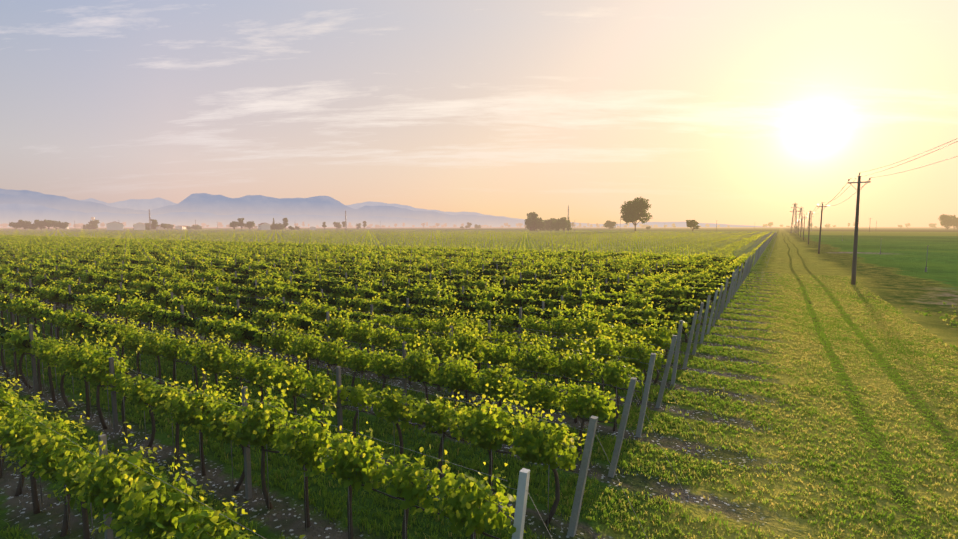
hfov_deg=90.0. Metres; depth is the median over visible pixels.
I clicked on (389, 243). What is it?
row
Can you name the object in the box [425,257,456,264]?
vine
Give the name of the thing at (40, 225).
tree
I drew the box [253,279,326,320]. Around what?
vine
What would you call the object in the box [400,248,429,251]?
vine
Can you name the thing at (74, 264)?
vine
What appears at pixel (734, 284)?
row end
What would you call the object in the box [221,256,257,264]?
vine
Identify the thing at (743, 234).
row
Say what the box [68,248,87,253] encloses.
vine
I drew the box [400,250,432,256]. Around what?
vine
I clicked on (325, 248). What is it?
vine
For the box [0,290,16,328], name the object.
vine
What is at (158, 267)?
vine
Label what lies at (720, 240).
row
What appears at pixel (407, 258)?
vine
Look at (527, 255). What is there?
vine
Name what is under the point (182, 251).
vine
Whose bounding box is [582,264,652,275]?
vine
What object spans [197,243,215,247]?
vine
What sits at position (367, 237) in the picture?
row
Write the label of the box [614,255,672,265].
vine
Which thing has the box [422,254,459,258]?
vine
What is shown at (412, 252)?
vine
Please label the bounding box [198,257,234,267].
vine
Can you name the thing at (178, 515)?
vine
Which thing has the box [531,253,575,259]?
vine
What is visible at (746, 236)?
row
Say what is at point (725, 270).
vine
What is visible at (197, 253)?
vine
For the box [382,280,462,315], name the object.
vine
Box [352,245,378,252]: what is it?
vine
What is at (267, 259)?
vine
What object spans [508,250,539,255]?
vine
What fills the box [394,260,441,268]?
vine
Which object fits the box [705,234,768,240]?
row
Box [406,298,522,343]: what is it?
vine
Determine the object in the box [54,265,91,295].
vine
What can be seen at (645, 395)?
end post
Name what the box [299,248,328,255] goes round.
vine
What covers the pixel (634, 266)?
vine
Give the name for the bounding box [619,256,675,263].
vine
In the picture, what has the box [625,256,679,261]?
vine
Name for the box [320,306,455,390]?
vine
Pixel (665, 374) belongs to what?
end post
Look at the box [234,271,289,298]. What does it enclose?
vine
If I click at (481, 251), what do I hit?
vine
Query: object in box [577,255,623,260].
vine
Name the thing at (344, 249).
vine
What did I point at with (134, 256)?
vine
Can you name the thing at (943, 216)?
tree
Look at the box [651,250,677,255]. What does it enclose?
vine
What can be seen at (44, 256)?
vine
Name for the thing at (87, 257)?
vine
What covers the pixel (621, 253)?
vine
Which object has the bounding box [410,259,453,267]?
vine
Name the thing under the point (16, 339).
vine
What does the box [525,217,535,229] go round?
copse tree
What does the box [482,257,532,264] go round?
vine
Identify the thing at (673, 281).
vine
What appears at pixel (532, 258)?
vine
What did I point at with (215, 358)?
vine
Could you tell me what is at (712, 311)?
row end
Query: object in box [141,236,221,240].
row
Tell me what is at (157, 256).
vine
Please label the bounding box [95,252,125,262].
vine
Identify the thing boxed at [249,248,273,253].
vine
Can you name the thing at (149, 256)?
vine
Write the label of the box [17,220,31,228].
tree
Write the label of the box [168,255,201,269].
vine
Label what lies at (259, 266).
vine
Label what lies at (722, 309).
row end
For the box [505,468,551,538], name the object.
end post
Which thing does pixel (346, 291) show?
vine
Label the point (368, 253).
vine
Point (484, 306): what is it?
vine
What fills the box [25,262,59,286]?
vine
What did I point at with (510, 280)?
vine
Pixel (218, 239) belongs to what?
row
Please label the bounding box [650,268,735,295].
vine
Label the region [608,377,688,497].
end post
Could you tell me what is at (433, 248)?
vine
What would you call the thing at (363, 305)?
vine
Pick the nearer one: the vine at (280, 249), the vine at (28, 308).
the vine at (28, 308)
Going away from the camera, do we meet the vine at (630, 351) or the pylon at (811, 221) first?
the vine at (630, 351)
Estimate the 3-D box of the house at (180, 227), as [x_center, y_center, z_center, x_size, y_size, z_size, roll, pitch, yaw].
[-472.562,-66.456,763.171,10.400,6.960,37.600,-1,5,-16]
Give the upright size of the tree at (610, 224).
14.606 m
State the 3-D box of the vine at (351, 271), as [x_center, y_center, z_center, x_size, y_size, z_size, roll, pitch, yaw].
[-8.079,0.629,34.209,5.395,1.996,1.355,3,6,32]
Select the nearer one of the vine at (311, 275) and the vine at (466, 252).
the vine at (311, 275)
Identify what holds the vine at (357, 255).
on the ground at (896, 275)
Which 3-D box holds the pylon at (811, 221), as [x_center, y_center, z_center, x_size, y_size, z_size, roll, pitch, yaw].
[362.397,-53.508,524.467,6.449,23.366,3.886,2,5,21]
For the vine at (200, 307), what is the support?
on the ground at (896, 275)
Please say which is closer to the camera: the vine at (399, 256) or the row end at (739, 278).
the row end at (739, 278)
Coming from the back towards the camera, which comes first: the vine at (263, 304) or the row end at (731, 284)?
the row end at (731, 284)
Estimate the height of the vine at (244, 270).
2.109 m
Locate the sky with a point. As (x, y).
(731, 112)
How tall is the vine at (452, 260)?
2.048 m
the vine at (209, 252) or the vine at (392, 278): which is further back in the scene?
the vine at (209, 252)
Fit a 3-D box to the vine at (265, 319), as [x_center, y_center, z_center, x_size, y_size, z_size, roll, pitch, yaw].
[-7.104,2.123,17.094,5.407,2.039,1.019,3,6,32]
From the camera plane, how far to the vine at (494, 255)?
51.47 m
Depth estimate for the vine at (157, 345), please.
13.58 m
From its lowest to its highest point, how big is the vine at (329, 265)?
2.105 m
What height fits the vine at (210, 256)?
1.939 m
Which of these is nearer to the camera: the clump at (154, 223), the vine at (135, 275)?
the vine at (135, 275)
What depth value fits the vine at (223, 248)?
67.44 m
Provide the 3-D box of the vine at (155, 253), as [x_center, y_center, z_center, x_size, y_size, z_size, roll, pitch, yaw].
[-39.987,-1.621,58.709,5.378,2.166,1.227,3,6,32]
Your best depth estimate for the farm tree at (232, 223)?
619.75 m
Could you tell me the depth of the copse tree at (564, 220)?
534.85 m
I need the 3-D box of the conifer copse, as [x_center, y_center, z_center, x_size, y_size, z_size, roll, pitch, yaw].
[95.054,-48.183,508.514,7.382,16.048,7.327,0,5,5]
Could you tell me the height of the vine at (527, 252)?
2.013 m
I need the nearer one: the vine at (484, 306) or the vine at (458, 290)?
the vine at (484, 306)
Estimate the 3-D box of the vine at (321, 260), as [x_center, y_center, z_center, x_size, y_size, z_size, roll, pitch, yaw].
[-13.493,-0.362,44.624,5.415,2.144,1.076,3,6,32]
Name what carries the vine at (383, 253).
on the ground at (896, 275)
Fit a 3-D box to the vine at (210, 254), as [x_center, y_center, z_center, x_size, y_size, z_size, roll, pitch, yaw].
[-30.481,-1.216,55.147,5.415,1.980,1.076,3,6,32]
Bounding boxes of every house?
[175,226,186,228]
[258,223,269,229]
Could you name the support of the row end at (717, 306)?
on the ground at (896, 275)
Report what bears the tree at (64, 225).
on the ground at (896, 275)
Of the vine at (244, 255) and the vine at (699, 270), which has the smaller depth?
the vine at (699, 270)
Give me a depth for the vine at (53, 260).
43.55 m
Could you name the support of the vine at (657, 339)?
on the ground at (896, 275)
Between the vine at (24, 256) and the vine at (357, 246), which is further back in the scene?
the vine at (357, 246)
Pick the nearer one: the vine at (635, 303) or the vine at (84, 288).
the vine at (635, 303)
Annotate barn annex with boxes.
[133,222,145,229]
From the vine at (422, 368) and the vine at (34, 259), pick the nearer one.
the vine at (422, 368)
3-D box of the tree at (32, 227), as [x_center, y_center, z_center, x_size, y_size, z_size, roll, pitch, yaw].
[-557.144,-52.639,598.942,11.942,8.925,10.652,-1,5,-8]
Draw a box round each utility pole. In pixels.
[808,213,809,243]
[817,202,826,253]
[848,173,870,284]
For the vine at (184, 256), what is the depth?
51.31 m
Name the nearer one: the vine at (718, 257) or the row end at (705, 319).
the row end at (705, 319)
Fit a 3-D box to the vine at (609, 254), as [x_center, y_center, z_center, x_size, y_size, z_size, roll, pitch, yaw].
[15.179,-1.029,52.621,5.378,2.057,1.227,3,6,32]
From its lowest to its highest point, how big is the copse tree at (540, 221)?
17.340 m
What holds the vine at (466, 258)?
on the ground at (896, 275)
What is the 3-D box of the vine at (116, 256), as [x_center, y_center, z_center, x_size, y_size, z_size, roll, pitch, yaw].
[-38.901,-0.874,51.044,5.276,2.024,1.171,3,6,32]
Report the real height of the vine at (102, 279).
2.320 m
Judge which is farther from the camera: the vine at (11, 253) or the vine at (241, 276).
the vine at (11, 253)
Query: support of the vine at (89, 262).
on the ground at (896, 275)
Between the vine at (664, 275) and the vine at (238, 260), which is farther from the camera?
the vine at (238, 260)
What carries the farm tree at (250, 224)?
on the ground at (896, 275)
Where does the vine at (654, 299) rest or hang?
on the ground at (896, 275)
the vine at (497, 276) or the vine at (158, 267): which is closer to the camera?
the vine at (497, 276)
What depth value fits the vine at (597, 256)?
49.54 m
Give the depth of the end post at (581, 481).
6.94 m
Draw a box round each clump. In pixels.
[81,224,97,228]
[88,220,99,228]
[151,220,157,227]
[333,222,340,229]
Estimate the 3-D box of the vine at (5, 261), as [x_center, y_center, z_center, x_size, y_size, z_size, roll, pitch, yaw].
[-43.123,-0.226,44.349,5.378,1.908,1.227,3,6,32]
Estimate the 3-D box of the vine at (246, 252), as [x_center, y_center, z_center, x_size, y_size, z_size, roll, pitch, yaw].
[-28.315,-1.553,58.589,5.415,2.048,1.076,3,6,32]
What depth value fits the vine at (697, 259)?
45.40 m
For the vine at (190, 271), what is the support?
on the ground at (896, 275)
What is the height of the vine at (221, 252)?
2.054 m
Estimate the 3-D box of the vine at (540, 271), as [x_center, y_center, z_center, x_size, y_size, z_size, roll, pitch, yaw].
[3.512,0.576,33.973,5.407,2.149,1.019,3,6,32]
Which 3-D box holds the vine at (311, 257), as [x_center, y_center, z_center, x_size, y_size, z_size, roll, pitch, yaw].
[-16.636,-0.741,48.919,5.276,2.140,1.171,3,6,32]
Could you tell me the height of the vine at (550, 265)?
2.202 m
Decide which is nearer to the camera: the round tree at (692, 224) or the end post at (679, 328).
the end post at (679, 328)
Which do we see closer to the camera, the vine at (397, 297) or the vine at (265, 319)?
the vine at (265, 319)
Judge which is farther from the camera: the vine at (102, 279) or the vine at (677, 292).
the vine at (102, 279)
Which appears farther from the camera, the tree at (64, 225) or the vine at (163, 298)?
the tree at (64, 225)
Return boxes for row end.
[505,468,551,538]
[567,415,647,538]
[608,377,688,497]
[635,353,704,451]
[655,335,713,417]
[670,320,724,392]
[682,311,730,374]
[692,302,735,359]
[700,295,739,347]
[706,290,742,335]
[712,286,745,328]
[717,281,744,318]
[721,278,750,315]
[725,275,748,307]
[728,272,749,302]
[731,269,755,299]
[733,267,756,294]
[735,265,755,291]
[740,262,757,285]
[743,259,761,281]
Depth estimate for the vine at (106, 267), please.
38.04 m
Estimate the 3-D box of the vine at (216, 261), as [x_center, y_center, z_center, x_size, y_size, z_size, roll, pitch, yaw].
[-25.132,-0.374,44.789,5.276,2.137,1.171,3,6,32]
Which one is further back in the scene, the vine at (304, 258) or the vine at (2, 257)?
the vine at (2, 257)
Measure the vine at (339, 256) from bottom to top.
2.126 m
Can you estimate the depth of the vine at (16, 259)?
49.12 m
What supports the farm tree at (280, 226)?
on the ground at (896, 275)
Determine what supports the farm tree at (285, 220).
on the ground at (896, 275)
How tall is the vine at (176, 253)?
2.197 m
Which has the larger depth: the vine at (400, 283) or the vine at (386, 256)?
the vine at (386, 256)
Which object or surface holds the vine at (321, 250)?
on the ground at (896, 275)
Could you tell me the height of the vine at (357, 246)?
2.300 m
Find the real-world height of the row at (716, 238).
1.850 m
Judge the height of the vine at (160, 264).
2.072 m
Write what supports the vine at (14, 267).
on the ground at (896, 275)
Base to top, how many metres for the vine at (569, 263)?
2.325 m
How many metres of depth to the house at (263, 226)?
574.38 m
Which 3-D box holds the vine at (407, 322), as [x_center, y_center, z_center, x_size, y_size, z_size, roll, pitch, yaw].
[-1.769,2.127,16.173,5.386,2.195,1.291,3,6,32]
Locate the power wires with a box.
[797,138,957,221]
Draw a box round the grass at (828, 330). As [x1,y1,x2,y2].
[0,272,957,538]
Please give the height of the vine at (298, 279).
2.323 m
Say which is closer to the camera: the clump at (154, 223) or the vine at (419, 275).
the vine at (419, 275)
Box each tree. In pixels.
[8,222,21,229]
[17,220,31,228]
[28,224,37,228]
[33,220,46,228]
[43,219,55,228]
[48,220,60,229]
[58,222,68,228]
[229,221,238,228]
[237,218,245,229]
[245,221,254,228]
[271,223,284,229]
[282,218,287,227]
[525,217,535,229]
[529,213,538,230]
[531,217,543,228]
[536,223,544,228]
[544,218,553,228]
[549,218,565,230]
[558,218,567,228]
[603,220,616,228]
[620,197,652,232]
[686,220,699,230]
[938,214,956,226]
[940,218,956,229]
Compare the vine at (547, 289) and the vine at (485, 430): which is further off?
the vine at (547, 289)
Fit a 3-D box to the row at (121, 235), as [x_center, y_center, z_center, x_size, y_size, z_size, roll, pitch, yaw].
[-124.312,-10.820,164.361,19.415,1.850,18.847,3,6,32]
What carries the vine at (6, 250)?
on the ground at (896, 275)
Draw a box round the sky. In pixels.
[0,0,957,226]
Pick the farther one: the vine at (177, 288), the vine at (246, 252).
the vine at (246, 252)
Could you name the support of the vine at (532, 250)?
on the ground at (896, 275)
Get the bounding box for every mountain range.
[0,188,524,225]
[0,203,523,226]
[79,197,765,226]
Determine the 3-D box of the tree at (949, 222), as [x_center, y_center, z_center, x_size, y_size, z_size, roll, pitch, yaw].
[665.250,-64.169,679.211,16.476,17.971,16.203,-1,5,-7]
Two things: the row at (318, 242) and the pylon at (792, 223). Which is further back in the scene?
the pylon at (792, 223)
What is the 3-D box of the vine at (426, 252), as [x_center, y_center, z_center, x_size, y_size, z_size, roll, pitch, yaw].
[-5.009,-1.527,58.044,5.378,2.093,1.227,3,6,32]
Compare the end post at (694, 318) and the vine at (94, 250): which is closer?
the end post at (694, 318)
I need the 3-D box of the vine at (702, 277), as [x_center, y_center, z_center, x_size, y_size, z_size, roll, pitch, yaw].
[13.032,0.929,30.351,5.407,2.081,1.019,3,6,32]
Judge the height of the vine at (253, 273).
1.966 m
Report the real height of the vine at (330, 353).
2.076 m
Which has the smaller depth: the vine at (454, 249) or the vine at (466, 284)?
the vine at (466, 284)
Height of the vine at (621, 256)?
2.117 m
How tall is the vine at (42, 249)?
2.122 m
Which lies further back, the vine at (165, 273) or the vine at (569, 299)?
the vine at (165, 273)
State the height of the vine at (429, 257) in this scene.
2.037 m
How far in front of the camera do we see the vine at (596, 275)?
31.41 m
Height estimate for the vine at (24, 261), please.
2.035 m
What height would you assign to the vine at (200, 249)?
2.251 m
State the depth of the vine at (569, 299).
22.56 m
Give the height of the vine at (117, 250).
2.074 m
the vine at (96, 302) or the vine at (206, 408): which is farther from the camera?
the vine at (96, 302)
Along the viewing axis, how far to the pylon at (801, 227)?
429.33 m
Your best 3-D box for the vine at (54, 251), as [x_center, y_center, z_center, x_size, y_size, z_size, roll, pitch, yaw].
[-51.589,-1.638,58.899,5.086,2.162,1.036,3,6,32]
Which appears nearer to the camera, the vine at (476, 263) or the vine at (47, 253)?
the vine at (476, 263)
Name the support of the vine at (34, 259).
on the ground at (896, 275)
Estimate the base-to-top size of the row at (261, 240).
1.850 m
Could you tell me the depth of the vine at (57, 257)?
48.28 m
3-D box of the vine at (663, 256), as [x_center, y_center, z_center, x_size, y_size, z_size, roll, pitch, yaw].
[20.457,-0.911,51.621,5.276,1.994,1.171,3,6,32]
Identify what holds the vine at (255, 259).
on the ground at (896, 275)
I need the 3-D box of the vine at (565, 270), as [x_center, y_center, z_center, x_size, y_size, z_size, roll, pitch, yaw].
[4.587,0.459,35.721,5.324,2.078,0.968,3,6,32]
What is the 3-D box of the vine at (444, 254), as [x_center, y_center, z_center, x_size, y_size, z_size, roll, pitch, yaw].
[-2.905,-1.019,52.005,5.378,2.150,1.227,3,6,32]
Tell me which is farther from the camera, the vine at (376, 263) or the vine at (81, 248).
the vine at (81, 248)
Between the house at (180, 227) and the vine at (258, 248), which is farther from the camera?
the house at (180, 227)
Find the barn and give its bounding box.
[106,221,123,229]
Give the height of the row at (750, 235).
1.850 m
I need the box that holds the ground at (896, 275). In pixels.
[0,227,957,538]
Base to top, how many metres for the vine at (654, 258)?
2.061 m
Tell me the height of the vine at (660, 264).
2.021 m
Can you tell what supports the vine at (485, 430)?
on the ground at (896, 275)
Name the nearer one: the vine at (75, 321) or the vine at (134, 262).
the vine at (75, 321)
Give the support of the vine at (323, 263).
on the ground at (896, 275)
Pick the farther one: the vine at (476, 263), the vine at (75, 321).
the vine at (476, 263)
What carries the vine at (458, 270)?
on the ground at (896, 275)
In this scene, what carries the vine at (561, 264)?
on the ground at (896, 275)
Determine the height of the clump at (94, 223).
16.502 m
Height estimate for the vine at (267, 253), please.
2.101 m
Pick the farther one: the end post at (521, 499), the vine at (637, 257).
the vine at (637, 257)
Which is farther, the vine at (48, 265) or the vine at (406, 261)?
the vine at (406, 261)
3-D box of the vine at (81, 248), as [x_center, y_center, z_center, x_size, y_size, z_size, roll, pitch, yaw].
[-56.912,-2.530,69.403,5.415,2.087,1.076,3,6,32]
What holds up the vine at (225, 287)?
on the ground at (896, 275)
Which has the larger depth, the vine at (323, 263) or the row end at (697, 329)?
the vine at (323, 263)
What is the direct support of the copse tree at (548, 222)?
on the ground at (896, 275)
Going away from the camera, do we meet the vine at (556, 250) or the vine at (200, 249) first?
the vine at (200, 249)
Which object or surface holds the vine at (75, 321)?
on the ground at (896, 275)
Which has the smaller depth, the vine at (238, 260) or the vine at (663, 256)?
the vine at (238, 260)
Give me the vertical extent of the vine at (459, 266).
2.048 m
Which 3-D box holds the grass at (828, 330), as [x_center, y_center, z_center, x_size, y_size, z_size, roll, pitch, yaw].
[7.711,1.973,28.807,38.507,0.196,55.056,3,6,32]
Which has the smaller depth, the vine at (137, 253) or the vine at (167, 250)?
the vine at (137, 253)
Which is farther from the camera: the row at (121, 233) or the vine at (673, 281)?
the row at (121, 233)
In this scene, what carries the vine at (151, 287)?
on the ground at (896, 275)
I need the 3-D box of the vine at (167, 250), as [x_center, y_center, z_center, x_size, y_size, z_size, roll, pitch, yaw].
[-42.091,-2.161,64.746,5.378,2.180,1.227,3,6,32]
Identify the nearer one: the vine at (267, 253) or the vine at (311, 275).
the vine at (311, 275)
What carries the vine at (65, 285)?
on the ground at (896, 275)
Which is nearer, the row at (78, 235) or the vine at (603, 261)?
the vine at (603, 261)
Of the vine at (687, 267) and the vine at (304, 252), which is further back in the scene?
the vine at (304, 252)
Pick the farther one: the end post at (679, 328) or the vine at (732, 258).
the vine at (732, 258)
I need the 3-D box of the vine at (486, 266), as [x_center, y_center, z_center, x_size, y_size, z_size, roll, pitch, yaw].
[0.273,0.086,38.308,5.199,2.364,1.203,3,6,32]
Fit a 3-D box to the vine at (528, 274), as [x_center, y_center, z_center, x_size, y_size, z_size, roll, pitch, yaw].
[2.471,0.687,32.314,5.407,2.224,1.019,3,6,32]
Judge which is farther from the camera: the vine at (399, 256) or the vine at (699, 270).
the vine at (399, 256)
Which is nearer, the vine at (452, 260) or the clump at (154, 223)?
the vine at (452, 260)
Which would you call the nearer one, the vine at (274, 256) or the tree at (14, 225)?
the vine at (274, 256)
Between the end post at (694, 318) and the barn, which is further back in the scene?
the barn
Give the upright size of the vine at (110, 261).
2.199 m
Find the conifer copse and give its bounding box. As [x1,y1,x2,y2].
[565,218,571,230]
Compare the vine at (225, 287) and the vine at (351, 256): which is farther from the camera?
the vine at (351, 256)
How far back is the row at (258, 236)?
187.43 m
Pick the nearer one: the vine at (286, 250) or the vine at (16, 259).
the vine at (16, 259)
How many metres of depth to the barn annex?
565.67 m
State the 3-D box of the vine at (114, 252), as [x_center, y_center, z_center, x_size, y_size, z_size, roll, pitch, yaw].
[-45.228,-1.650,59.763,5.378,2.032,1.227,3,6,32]
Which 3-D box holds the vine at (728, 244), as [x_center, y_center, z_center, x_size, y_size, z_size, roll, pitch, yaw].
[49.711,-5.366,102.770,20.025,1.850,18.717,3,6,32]
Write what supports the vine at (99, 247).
on the ground at (896, 275)
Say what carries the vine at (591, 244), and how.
on the ground at (896, 275)
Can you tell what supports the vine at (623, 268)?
on the ground at (896, 275)
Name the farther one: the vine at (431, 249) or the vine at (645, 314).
the vine at (431, 249)
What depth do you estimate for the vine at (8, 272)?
32.59 m
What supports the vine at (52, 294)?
on the ground at (896, 275)
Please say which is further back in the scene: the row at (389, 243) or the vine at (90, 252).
the row at (389, 243)
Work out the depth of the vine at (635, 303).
20.10 m
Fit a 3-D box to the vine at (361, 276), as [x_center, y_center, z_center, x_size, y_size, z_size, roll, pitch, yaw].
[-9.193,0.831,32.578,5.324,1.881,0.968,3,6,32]
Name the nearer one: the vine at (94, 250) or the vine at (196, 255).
the vine at (196, 255)
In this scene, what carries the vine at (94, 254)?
on the ground at (896, 275)
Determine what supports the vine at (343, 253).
on the ground at (896, 275)
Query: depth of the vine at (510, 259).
45.69 m
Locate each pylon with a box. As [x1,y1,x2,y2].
[790,203,799,232]
[798,207,802,231]
[807,211,813,230]
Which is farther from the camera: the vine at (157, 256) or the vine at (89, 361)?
the vine at (157, 256)
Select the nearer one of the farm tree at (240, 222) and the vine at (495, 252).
the vine at (495, 252)
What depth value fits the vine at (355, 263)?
39.99 m
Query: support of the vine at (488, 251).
on the ground at (896, 275)
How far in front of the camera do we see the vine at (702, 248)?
85.16 m
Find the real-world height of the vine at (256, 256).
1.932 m
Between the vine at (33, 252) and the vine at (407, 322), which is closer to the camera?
the vine at (407, 322)
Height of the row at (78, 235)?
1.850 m
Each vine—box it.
[0,253,15,260]
[0,256,26,265]
[0,264,17,295]
[0,271,35,299]
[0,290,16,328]
[0,291,62,342]
[0,317,45,388]
[0,371,112,538]
[1,259,32,286]
[3,247,20,253]
[3,249,24,256]
[10,255,33,262]
[14,248,27,253]
[14,268,52,301]
[17,257,44,268]
[19,252,38,258]
[21,324,141,428]
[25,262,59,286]
[27,249,49,255]
[27,279,72,317]
[28,255,49,262]
[35,246,50,252]
[36,251,53,258]
[36,259,69,279]
[42,250,60,257]
[43,256,73,265]
[43,274,79,308]
[43,301,113,352]
[50,248,64,254]
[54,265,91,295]
[55,254,75,260]
[58,246,73,250]
[58,252,79,259]
[58,261,92,280]
[61,421,304,538]
[65,250,83,255]
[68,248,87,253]
[68,285,123,324]
[70,259,93,267]
[73,256,102,264]
[76,278,127,317]
[78,245,94,249]
[78,253,99,260]
[78,265,124,300]
[82,251,97,257]
[84,248,104,254]
[85,266,127,286]
[88,247,105,252]
[92,245,111,249]
[92,260,120,272]
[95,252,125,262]
[96,255,121,266]
[99,251,126,258]
[101,310,200,392]
[101,357,251,492]
[106,249,127,254]
[107,247,124,251]
[110,292,189,339]
[116,282,178,329]
[117,262,156,281]
[118,254,152,265]
[119,260,149,275]
[119,266,160,293]
[120,248,143,255]
[120,254,146,260]
[121,252,147,257]
[121,275,162,308]
[140,247,162,255]
[142,251,164,257]
[143,252,167,259]
[143,257,180,268]
[144,256,172,262]
[150,261,184,273]
[154,265,192,282]
[155,245,176,251]
[156,272,201,298]
[161,248,183,255]
[161,275,220,320]
[163,251,191,258]
[164,253,197,261]
[164,290,243,343]
[166,243,186,247]
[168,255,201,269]
[173,260,210,272]
[176,246,198,252]
[176,305,271,359]
[178,249,203,254]
[182,266,222,281]
[183,330,344,427]
[184,250,206,256]
[187,254,214,259]
[190,268,239,294]
[192,245,212,251]
[192,253,227,263]
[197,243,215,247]
[197,248,218,254]
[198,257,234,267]
[199,275,258,311]
[200,251,224,256]
[206,253,237,258]
[208,261,252,274]
[213,248,234,253]
[213,254,248,262]
[213,287,287,331]
[217,249,245,255]
[220,269,265,298]
[221,246,241,249]
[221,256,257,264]
[223,373,525,538]
[224,251,254,258]
[226,247,249,252]
[233,253,264,261]
[233,300,326,364]
[234,248,260,254]
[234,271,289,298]
[235,258,275,271]
[243,257,278,275]
[248,266,295,276]
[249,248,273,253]
[252,253,284,258]
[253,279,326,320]
[255,247,277,250]
[257,250,285,255]
[258,258,297,268]
[261,265,319,302]
[262,253,298,262]
[262,318,406,405]
[263,247,287,252]
[267,252,299,258]
[272,264,319,275]
[276,256,318,266]
[277,246,299,252]
[279,295,374,345]
[280,253,317,262]
[284,250,316,256]
[289,276,357,304]
[293,269,344,298]
[296,257,335,264]
[296,262,341,273]
[298,252,332,259]
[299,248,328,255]
[313,246,340,251]
[313,251,348,258]
[313,255,352,263]
[314,245,338,249]
[314,248,342,254]
[315,259,359,269]
[317,268,370,279]
[317,274,386,308]
[317,289,407,335]
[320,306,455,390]
[328,250,361,256]
[329,366,586,524]
[335,257,379,267]
[338,248,368,252]
[338,264,390,276]
[342,249,375,255]
[345,242,368,248]
[345,273,409,305]
[346,252,384,260]
[351,257,395,264]
[351,279,436,320]
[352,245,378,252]
[356,250,388,255]
[359,251,397,259]
[359,259,408,273]
[368,270,432,285]
[369,248,399,255]
[369,255,411,264]
[370,304,502,371]
[376,252,410,258]
[377,258,428,272]
[382,246,412,250]
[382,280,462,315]
[384,254,423,263]
[390,268,449,280]
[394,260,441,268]
[395,334,623,468]
[398,254,437,261]
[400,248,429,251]
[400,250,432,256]
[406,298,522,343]
[407,277,484,314]
[408,264,466,276]
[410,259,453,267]
[411,250,443,254]
[411,253,449,259]
[420,245,448,250]
[421,248,454,253]
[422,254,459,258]
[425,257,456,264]
[426,263,482,287]
[429,246,457,249]
[430,273,505,290]
[431,287,542,337]
[433,250,471,258]
[436,255,481,263]
[442,262,496,284]
[444,318,643,431]
[445,250,481,255]
[449,247,480,251]
[449,270,521,284]
[450,256,494,261]
[455,248,489,254]
[455,256,509,269]
[461,254,500,260]
[461,285,567,332]
[464,247,499,254]
[466,270,536,284]
[468,259,522,267]
[469,251,513,259]
[473,248,507,253]
[480,242,614,251]
[482,248,515,252]
[482,252,522,257]
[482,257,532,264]
[482,264,549,279]
[482,276,579,322]
[483,320,666,403]
[489,248,522,252]
[491,251,530,257]
[492,258,541,263]
[496,263,561,274]
[502,255,547,262]
[503,276,597,306]
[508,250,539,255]
[510,262,572,272]
[511,253,560,261]
[515,305,681,382]
[516,249,538,253]
[520,272,607,306]
[522,258,583,279]
[526,240,645,251]
[530,247,560,252]
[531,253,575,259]
[532,258,591,279]
[535,273,617,304]
[540,249,582,257]
[541,255,596,266]
[541,299,689,365]
[546,251,588,255]
[548,270,627,284]
[553,259,605,264]
[558,256,613,263]
[561,266,636,279]
[561,295,699,352]
[566,255,617,261]
[567,247,605,254]
[571,267,639,276]
[575,281,703,341]
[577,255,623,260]
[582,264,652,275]
[583,252,630,259]
[588,244,753,256]
[589,252,635,257]
[591,259,656,273]
[594,286,711,331]
[595,250,638,256]
[598,259,662,268]
[606,249,647,254]
[606,259,667,268]
[606,278,717,324]
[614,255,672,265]
[617,276,723,314]
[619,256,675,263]
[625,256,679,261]
[626,271,724,311]
[631,254,682,261]
[635,241,757,256]
[636,269,730,305]
[638,253,686,259]
[640,252,690,258]
[643,269,730,301]
[644,251,693,256]
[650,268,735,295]
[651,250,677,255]
[656,262,734,276]
[657,239,760,249]
[663,264,738,290]
[668,262,739,286]
[672,257,740,272]
[677,257,743,278]
[681,256,744,269]
[685,255,744,277]
[691,253,747,271]
[691,254,745,275]
[699,252,748,257]
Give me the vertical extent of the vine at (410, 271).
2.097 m
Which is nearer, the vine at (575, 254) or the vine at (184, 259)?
the vine at (184, 259)
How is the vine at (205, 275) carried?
on the ground at (896, 275)
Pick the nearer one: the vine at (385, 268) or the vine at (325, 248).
the vine at (385, 268)
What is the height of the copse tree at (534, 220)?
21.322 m
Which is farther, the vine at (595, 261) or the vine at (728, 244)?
the vine at (728, 244)
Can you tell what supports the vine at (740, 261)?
on the ground at (896, 275)
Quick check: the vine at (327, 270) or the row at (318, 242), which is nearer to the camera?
the vine at (327, 270)
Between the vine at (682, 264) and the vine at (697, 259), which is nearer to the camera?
the vine at (682, 264)
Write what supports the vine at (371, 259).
on the ground at (896, 275)
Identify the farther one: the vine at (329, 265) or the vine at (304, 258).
the vine at (304, 258)
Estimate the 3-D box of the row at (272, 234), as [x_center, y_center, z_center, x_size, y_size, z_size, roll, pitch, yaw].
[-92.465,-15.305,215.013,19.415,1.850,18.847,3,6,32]
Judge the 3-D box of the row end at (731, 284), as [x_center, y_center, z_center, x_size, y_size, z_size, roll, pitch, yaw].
[14.703,1.324,26.973,1.412,1.971,0.100,7,8,34]
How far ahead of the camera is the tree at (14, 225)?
584.63 m
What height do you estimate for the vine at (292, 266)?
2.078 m
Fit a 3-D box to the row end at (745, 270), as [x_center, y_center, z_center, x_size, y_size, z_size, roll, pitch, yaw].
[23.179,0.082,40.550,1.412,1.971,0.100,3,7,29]
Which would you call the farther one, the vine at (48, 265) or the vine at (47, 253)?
the vine at (47, 253)
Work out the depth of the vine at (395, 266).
37.32 m

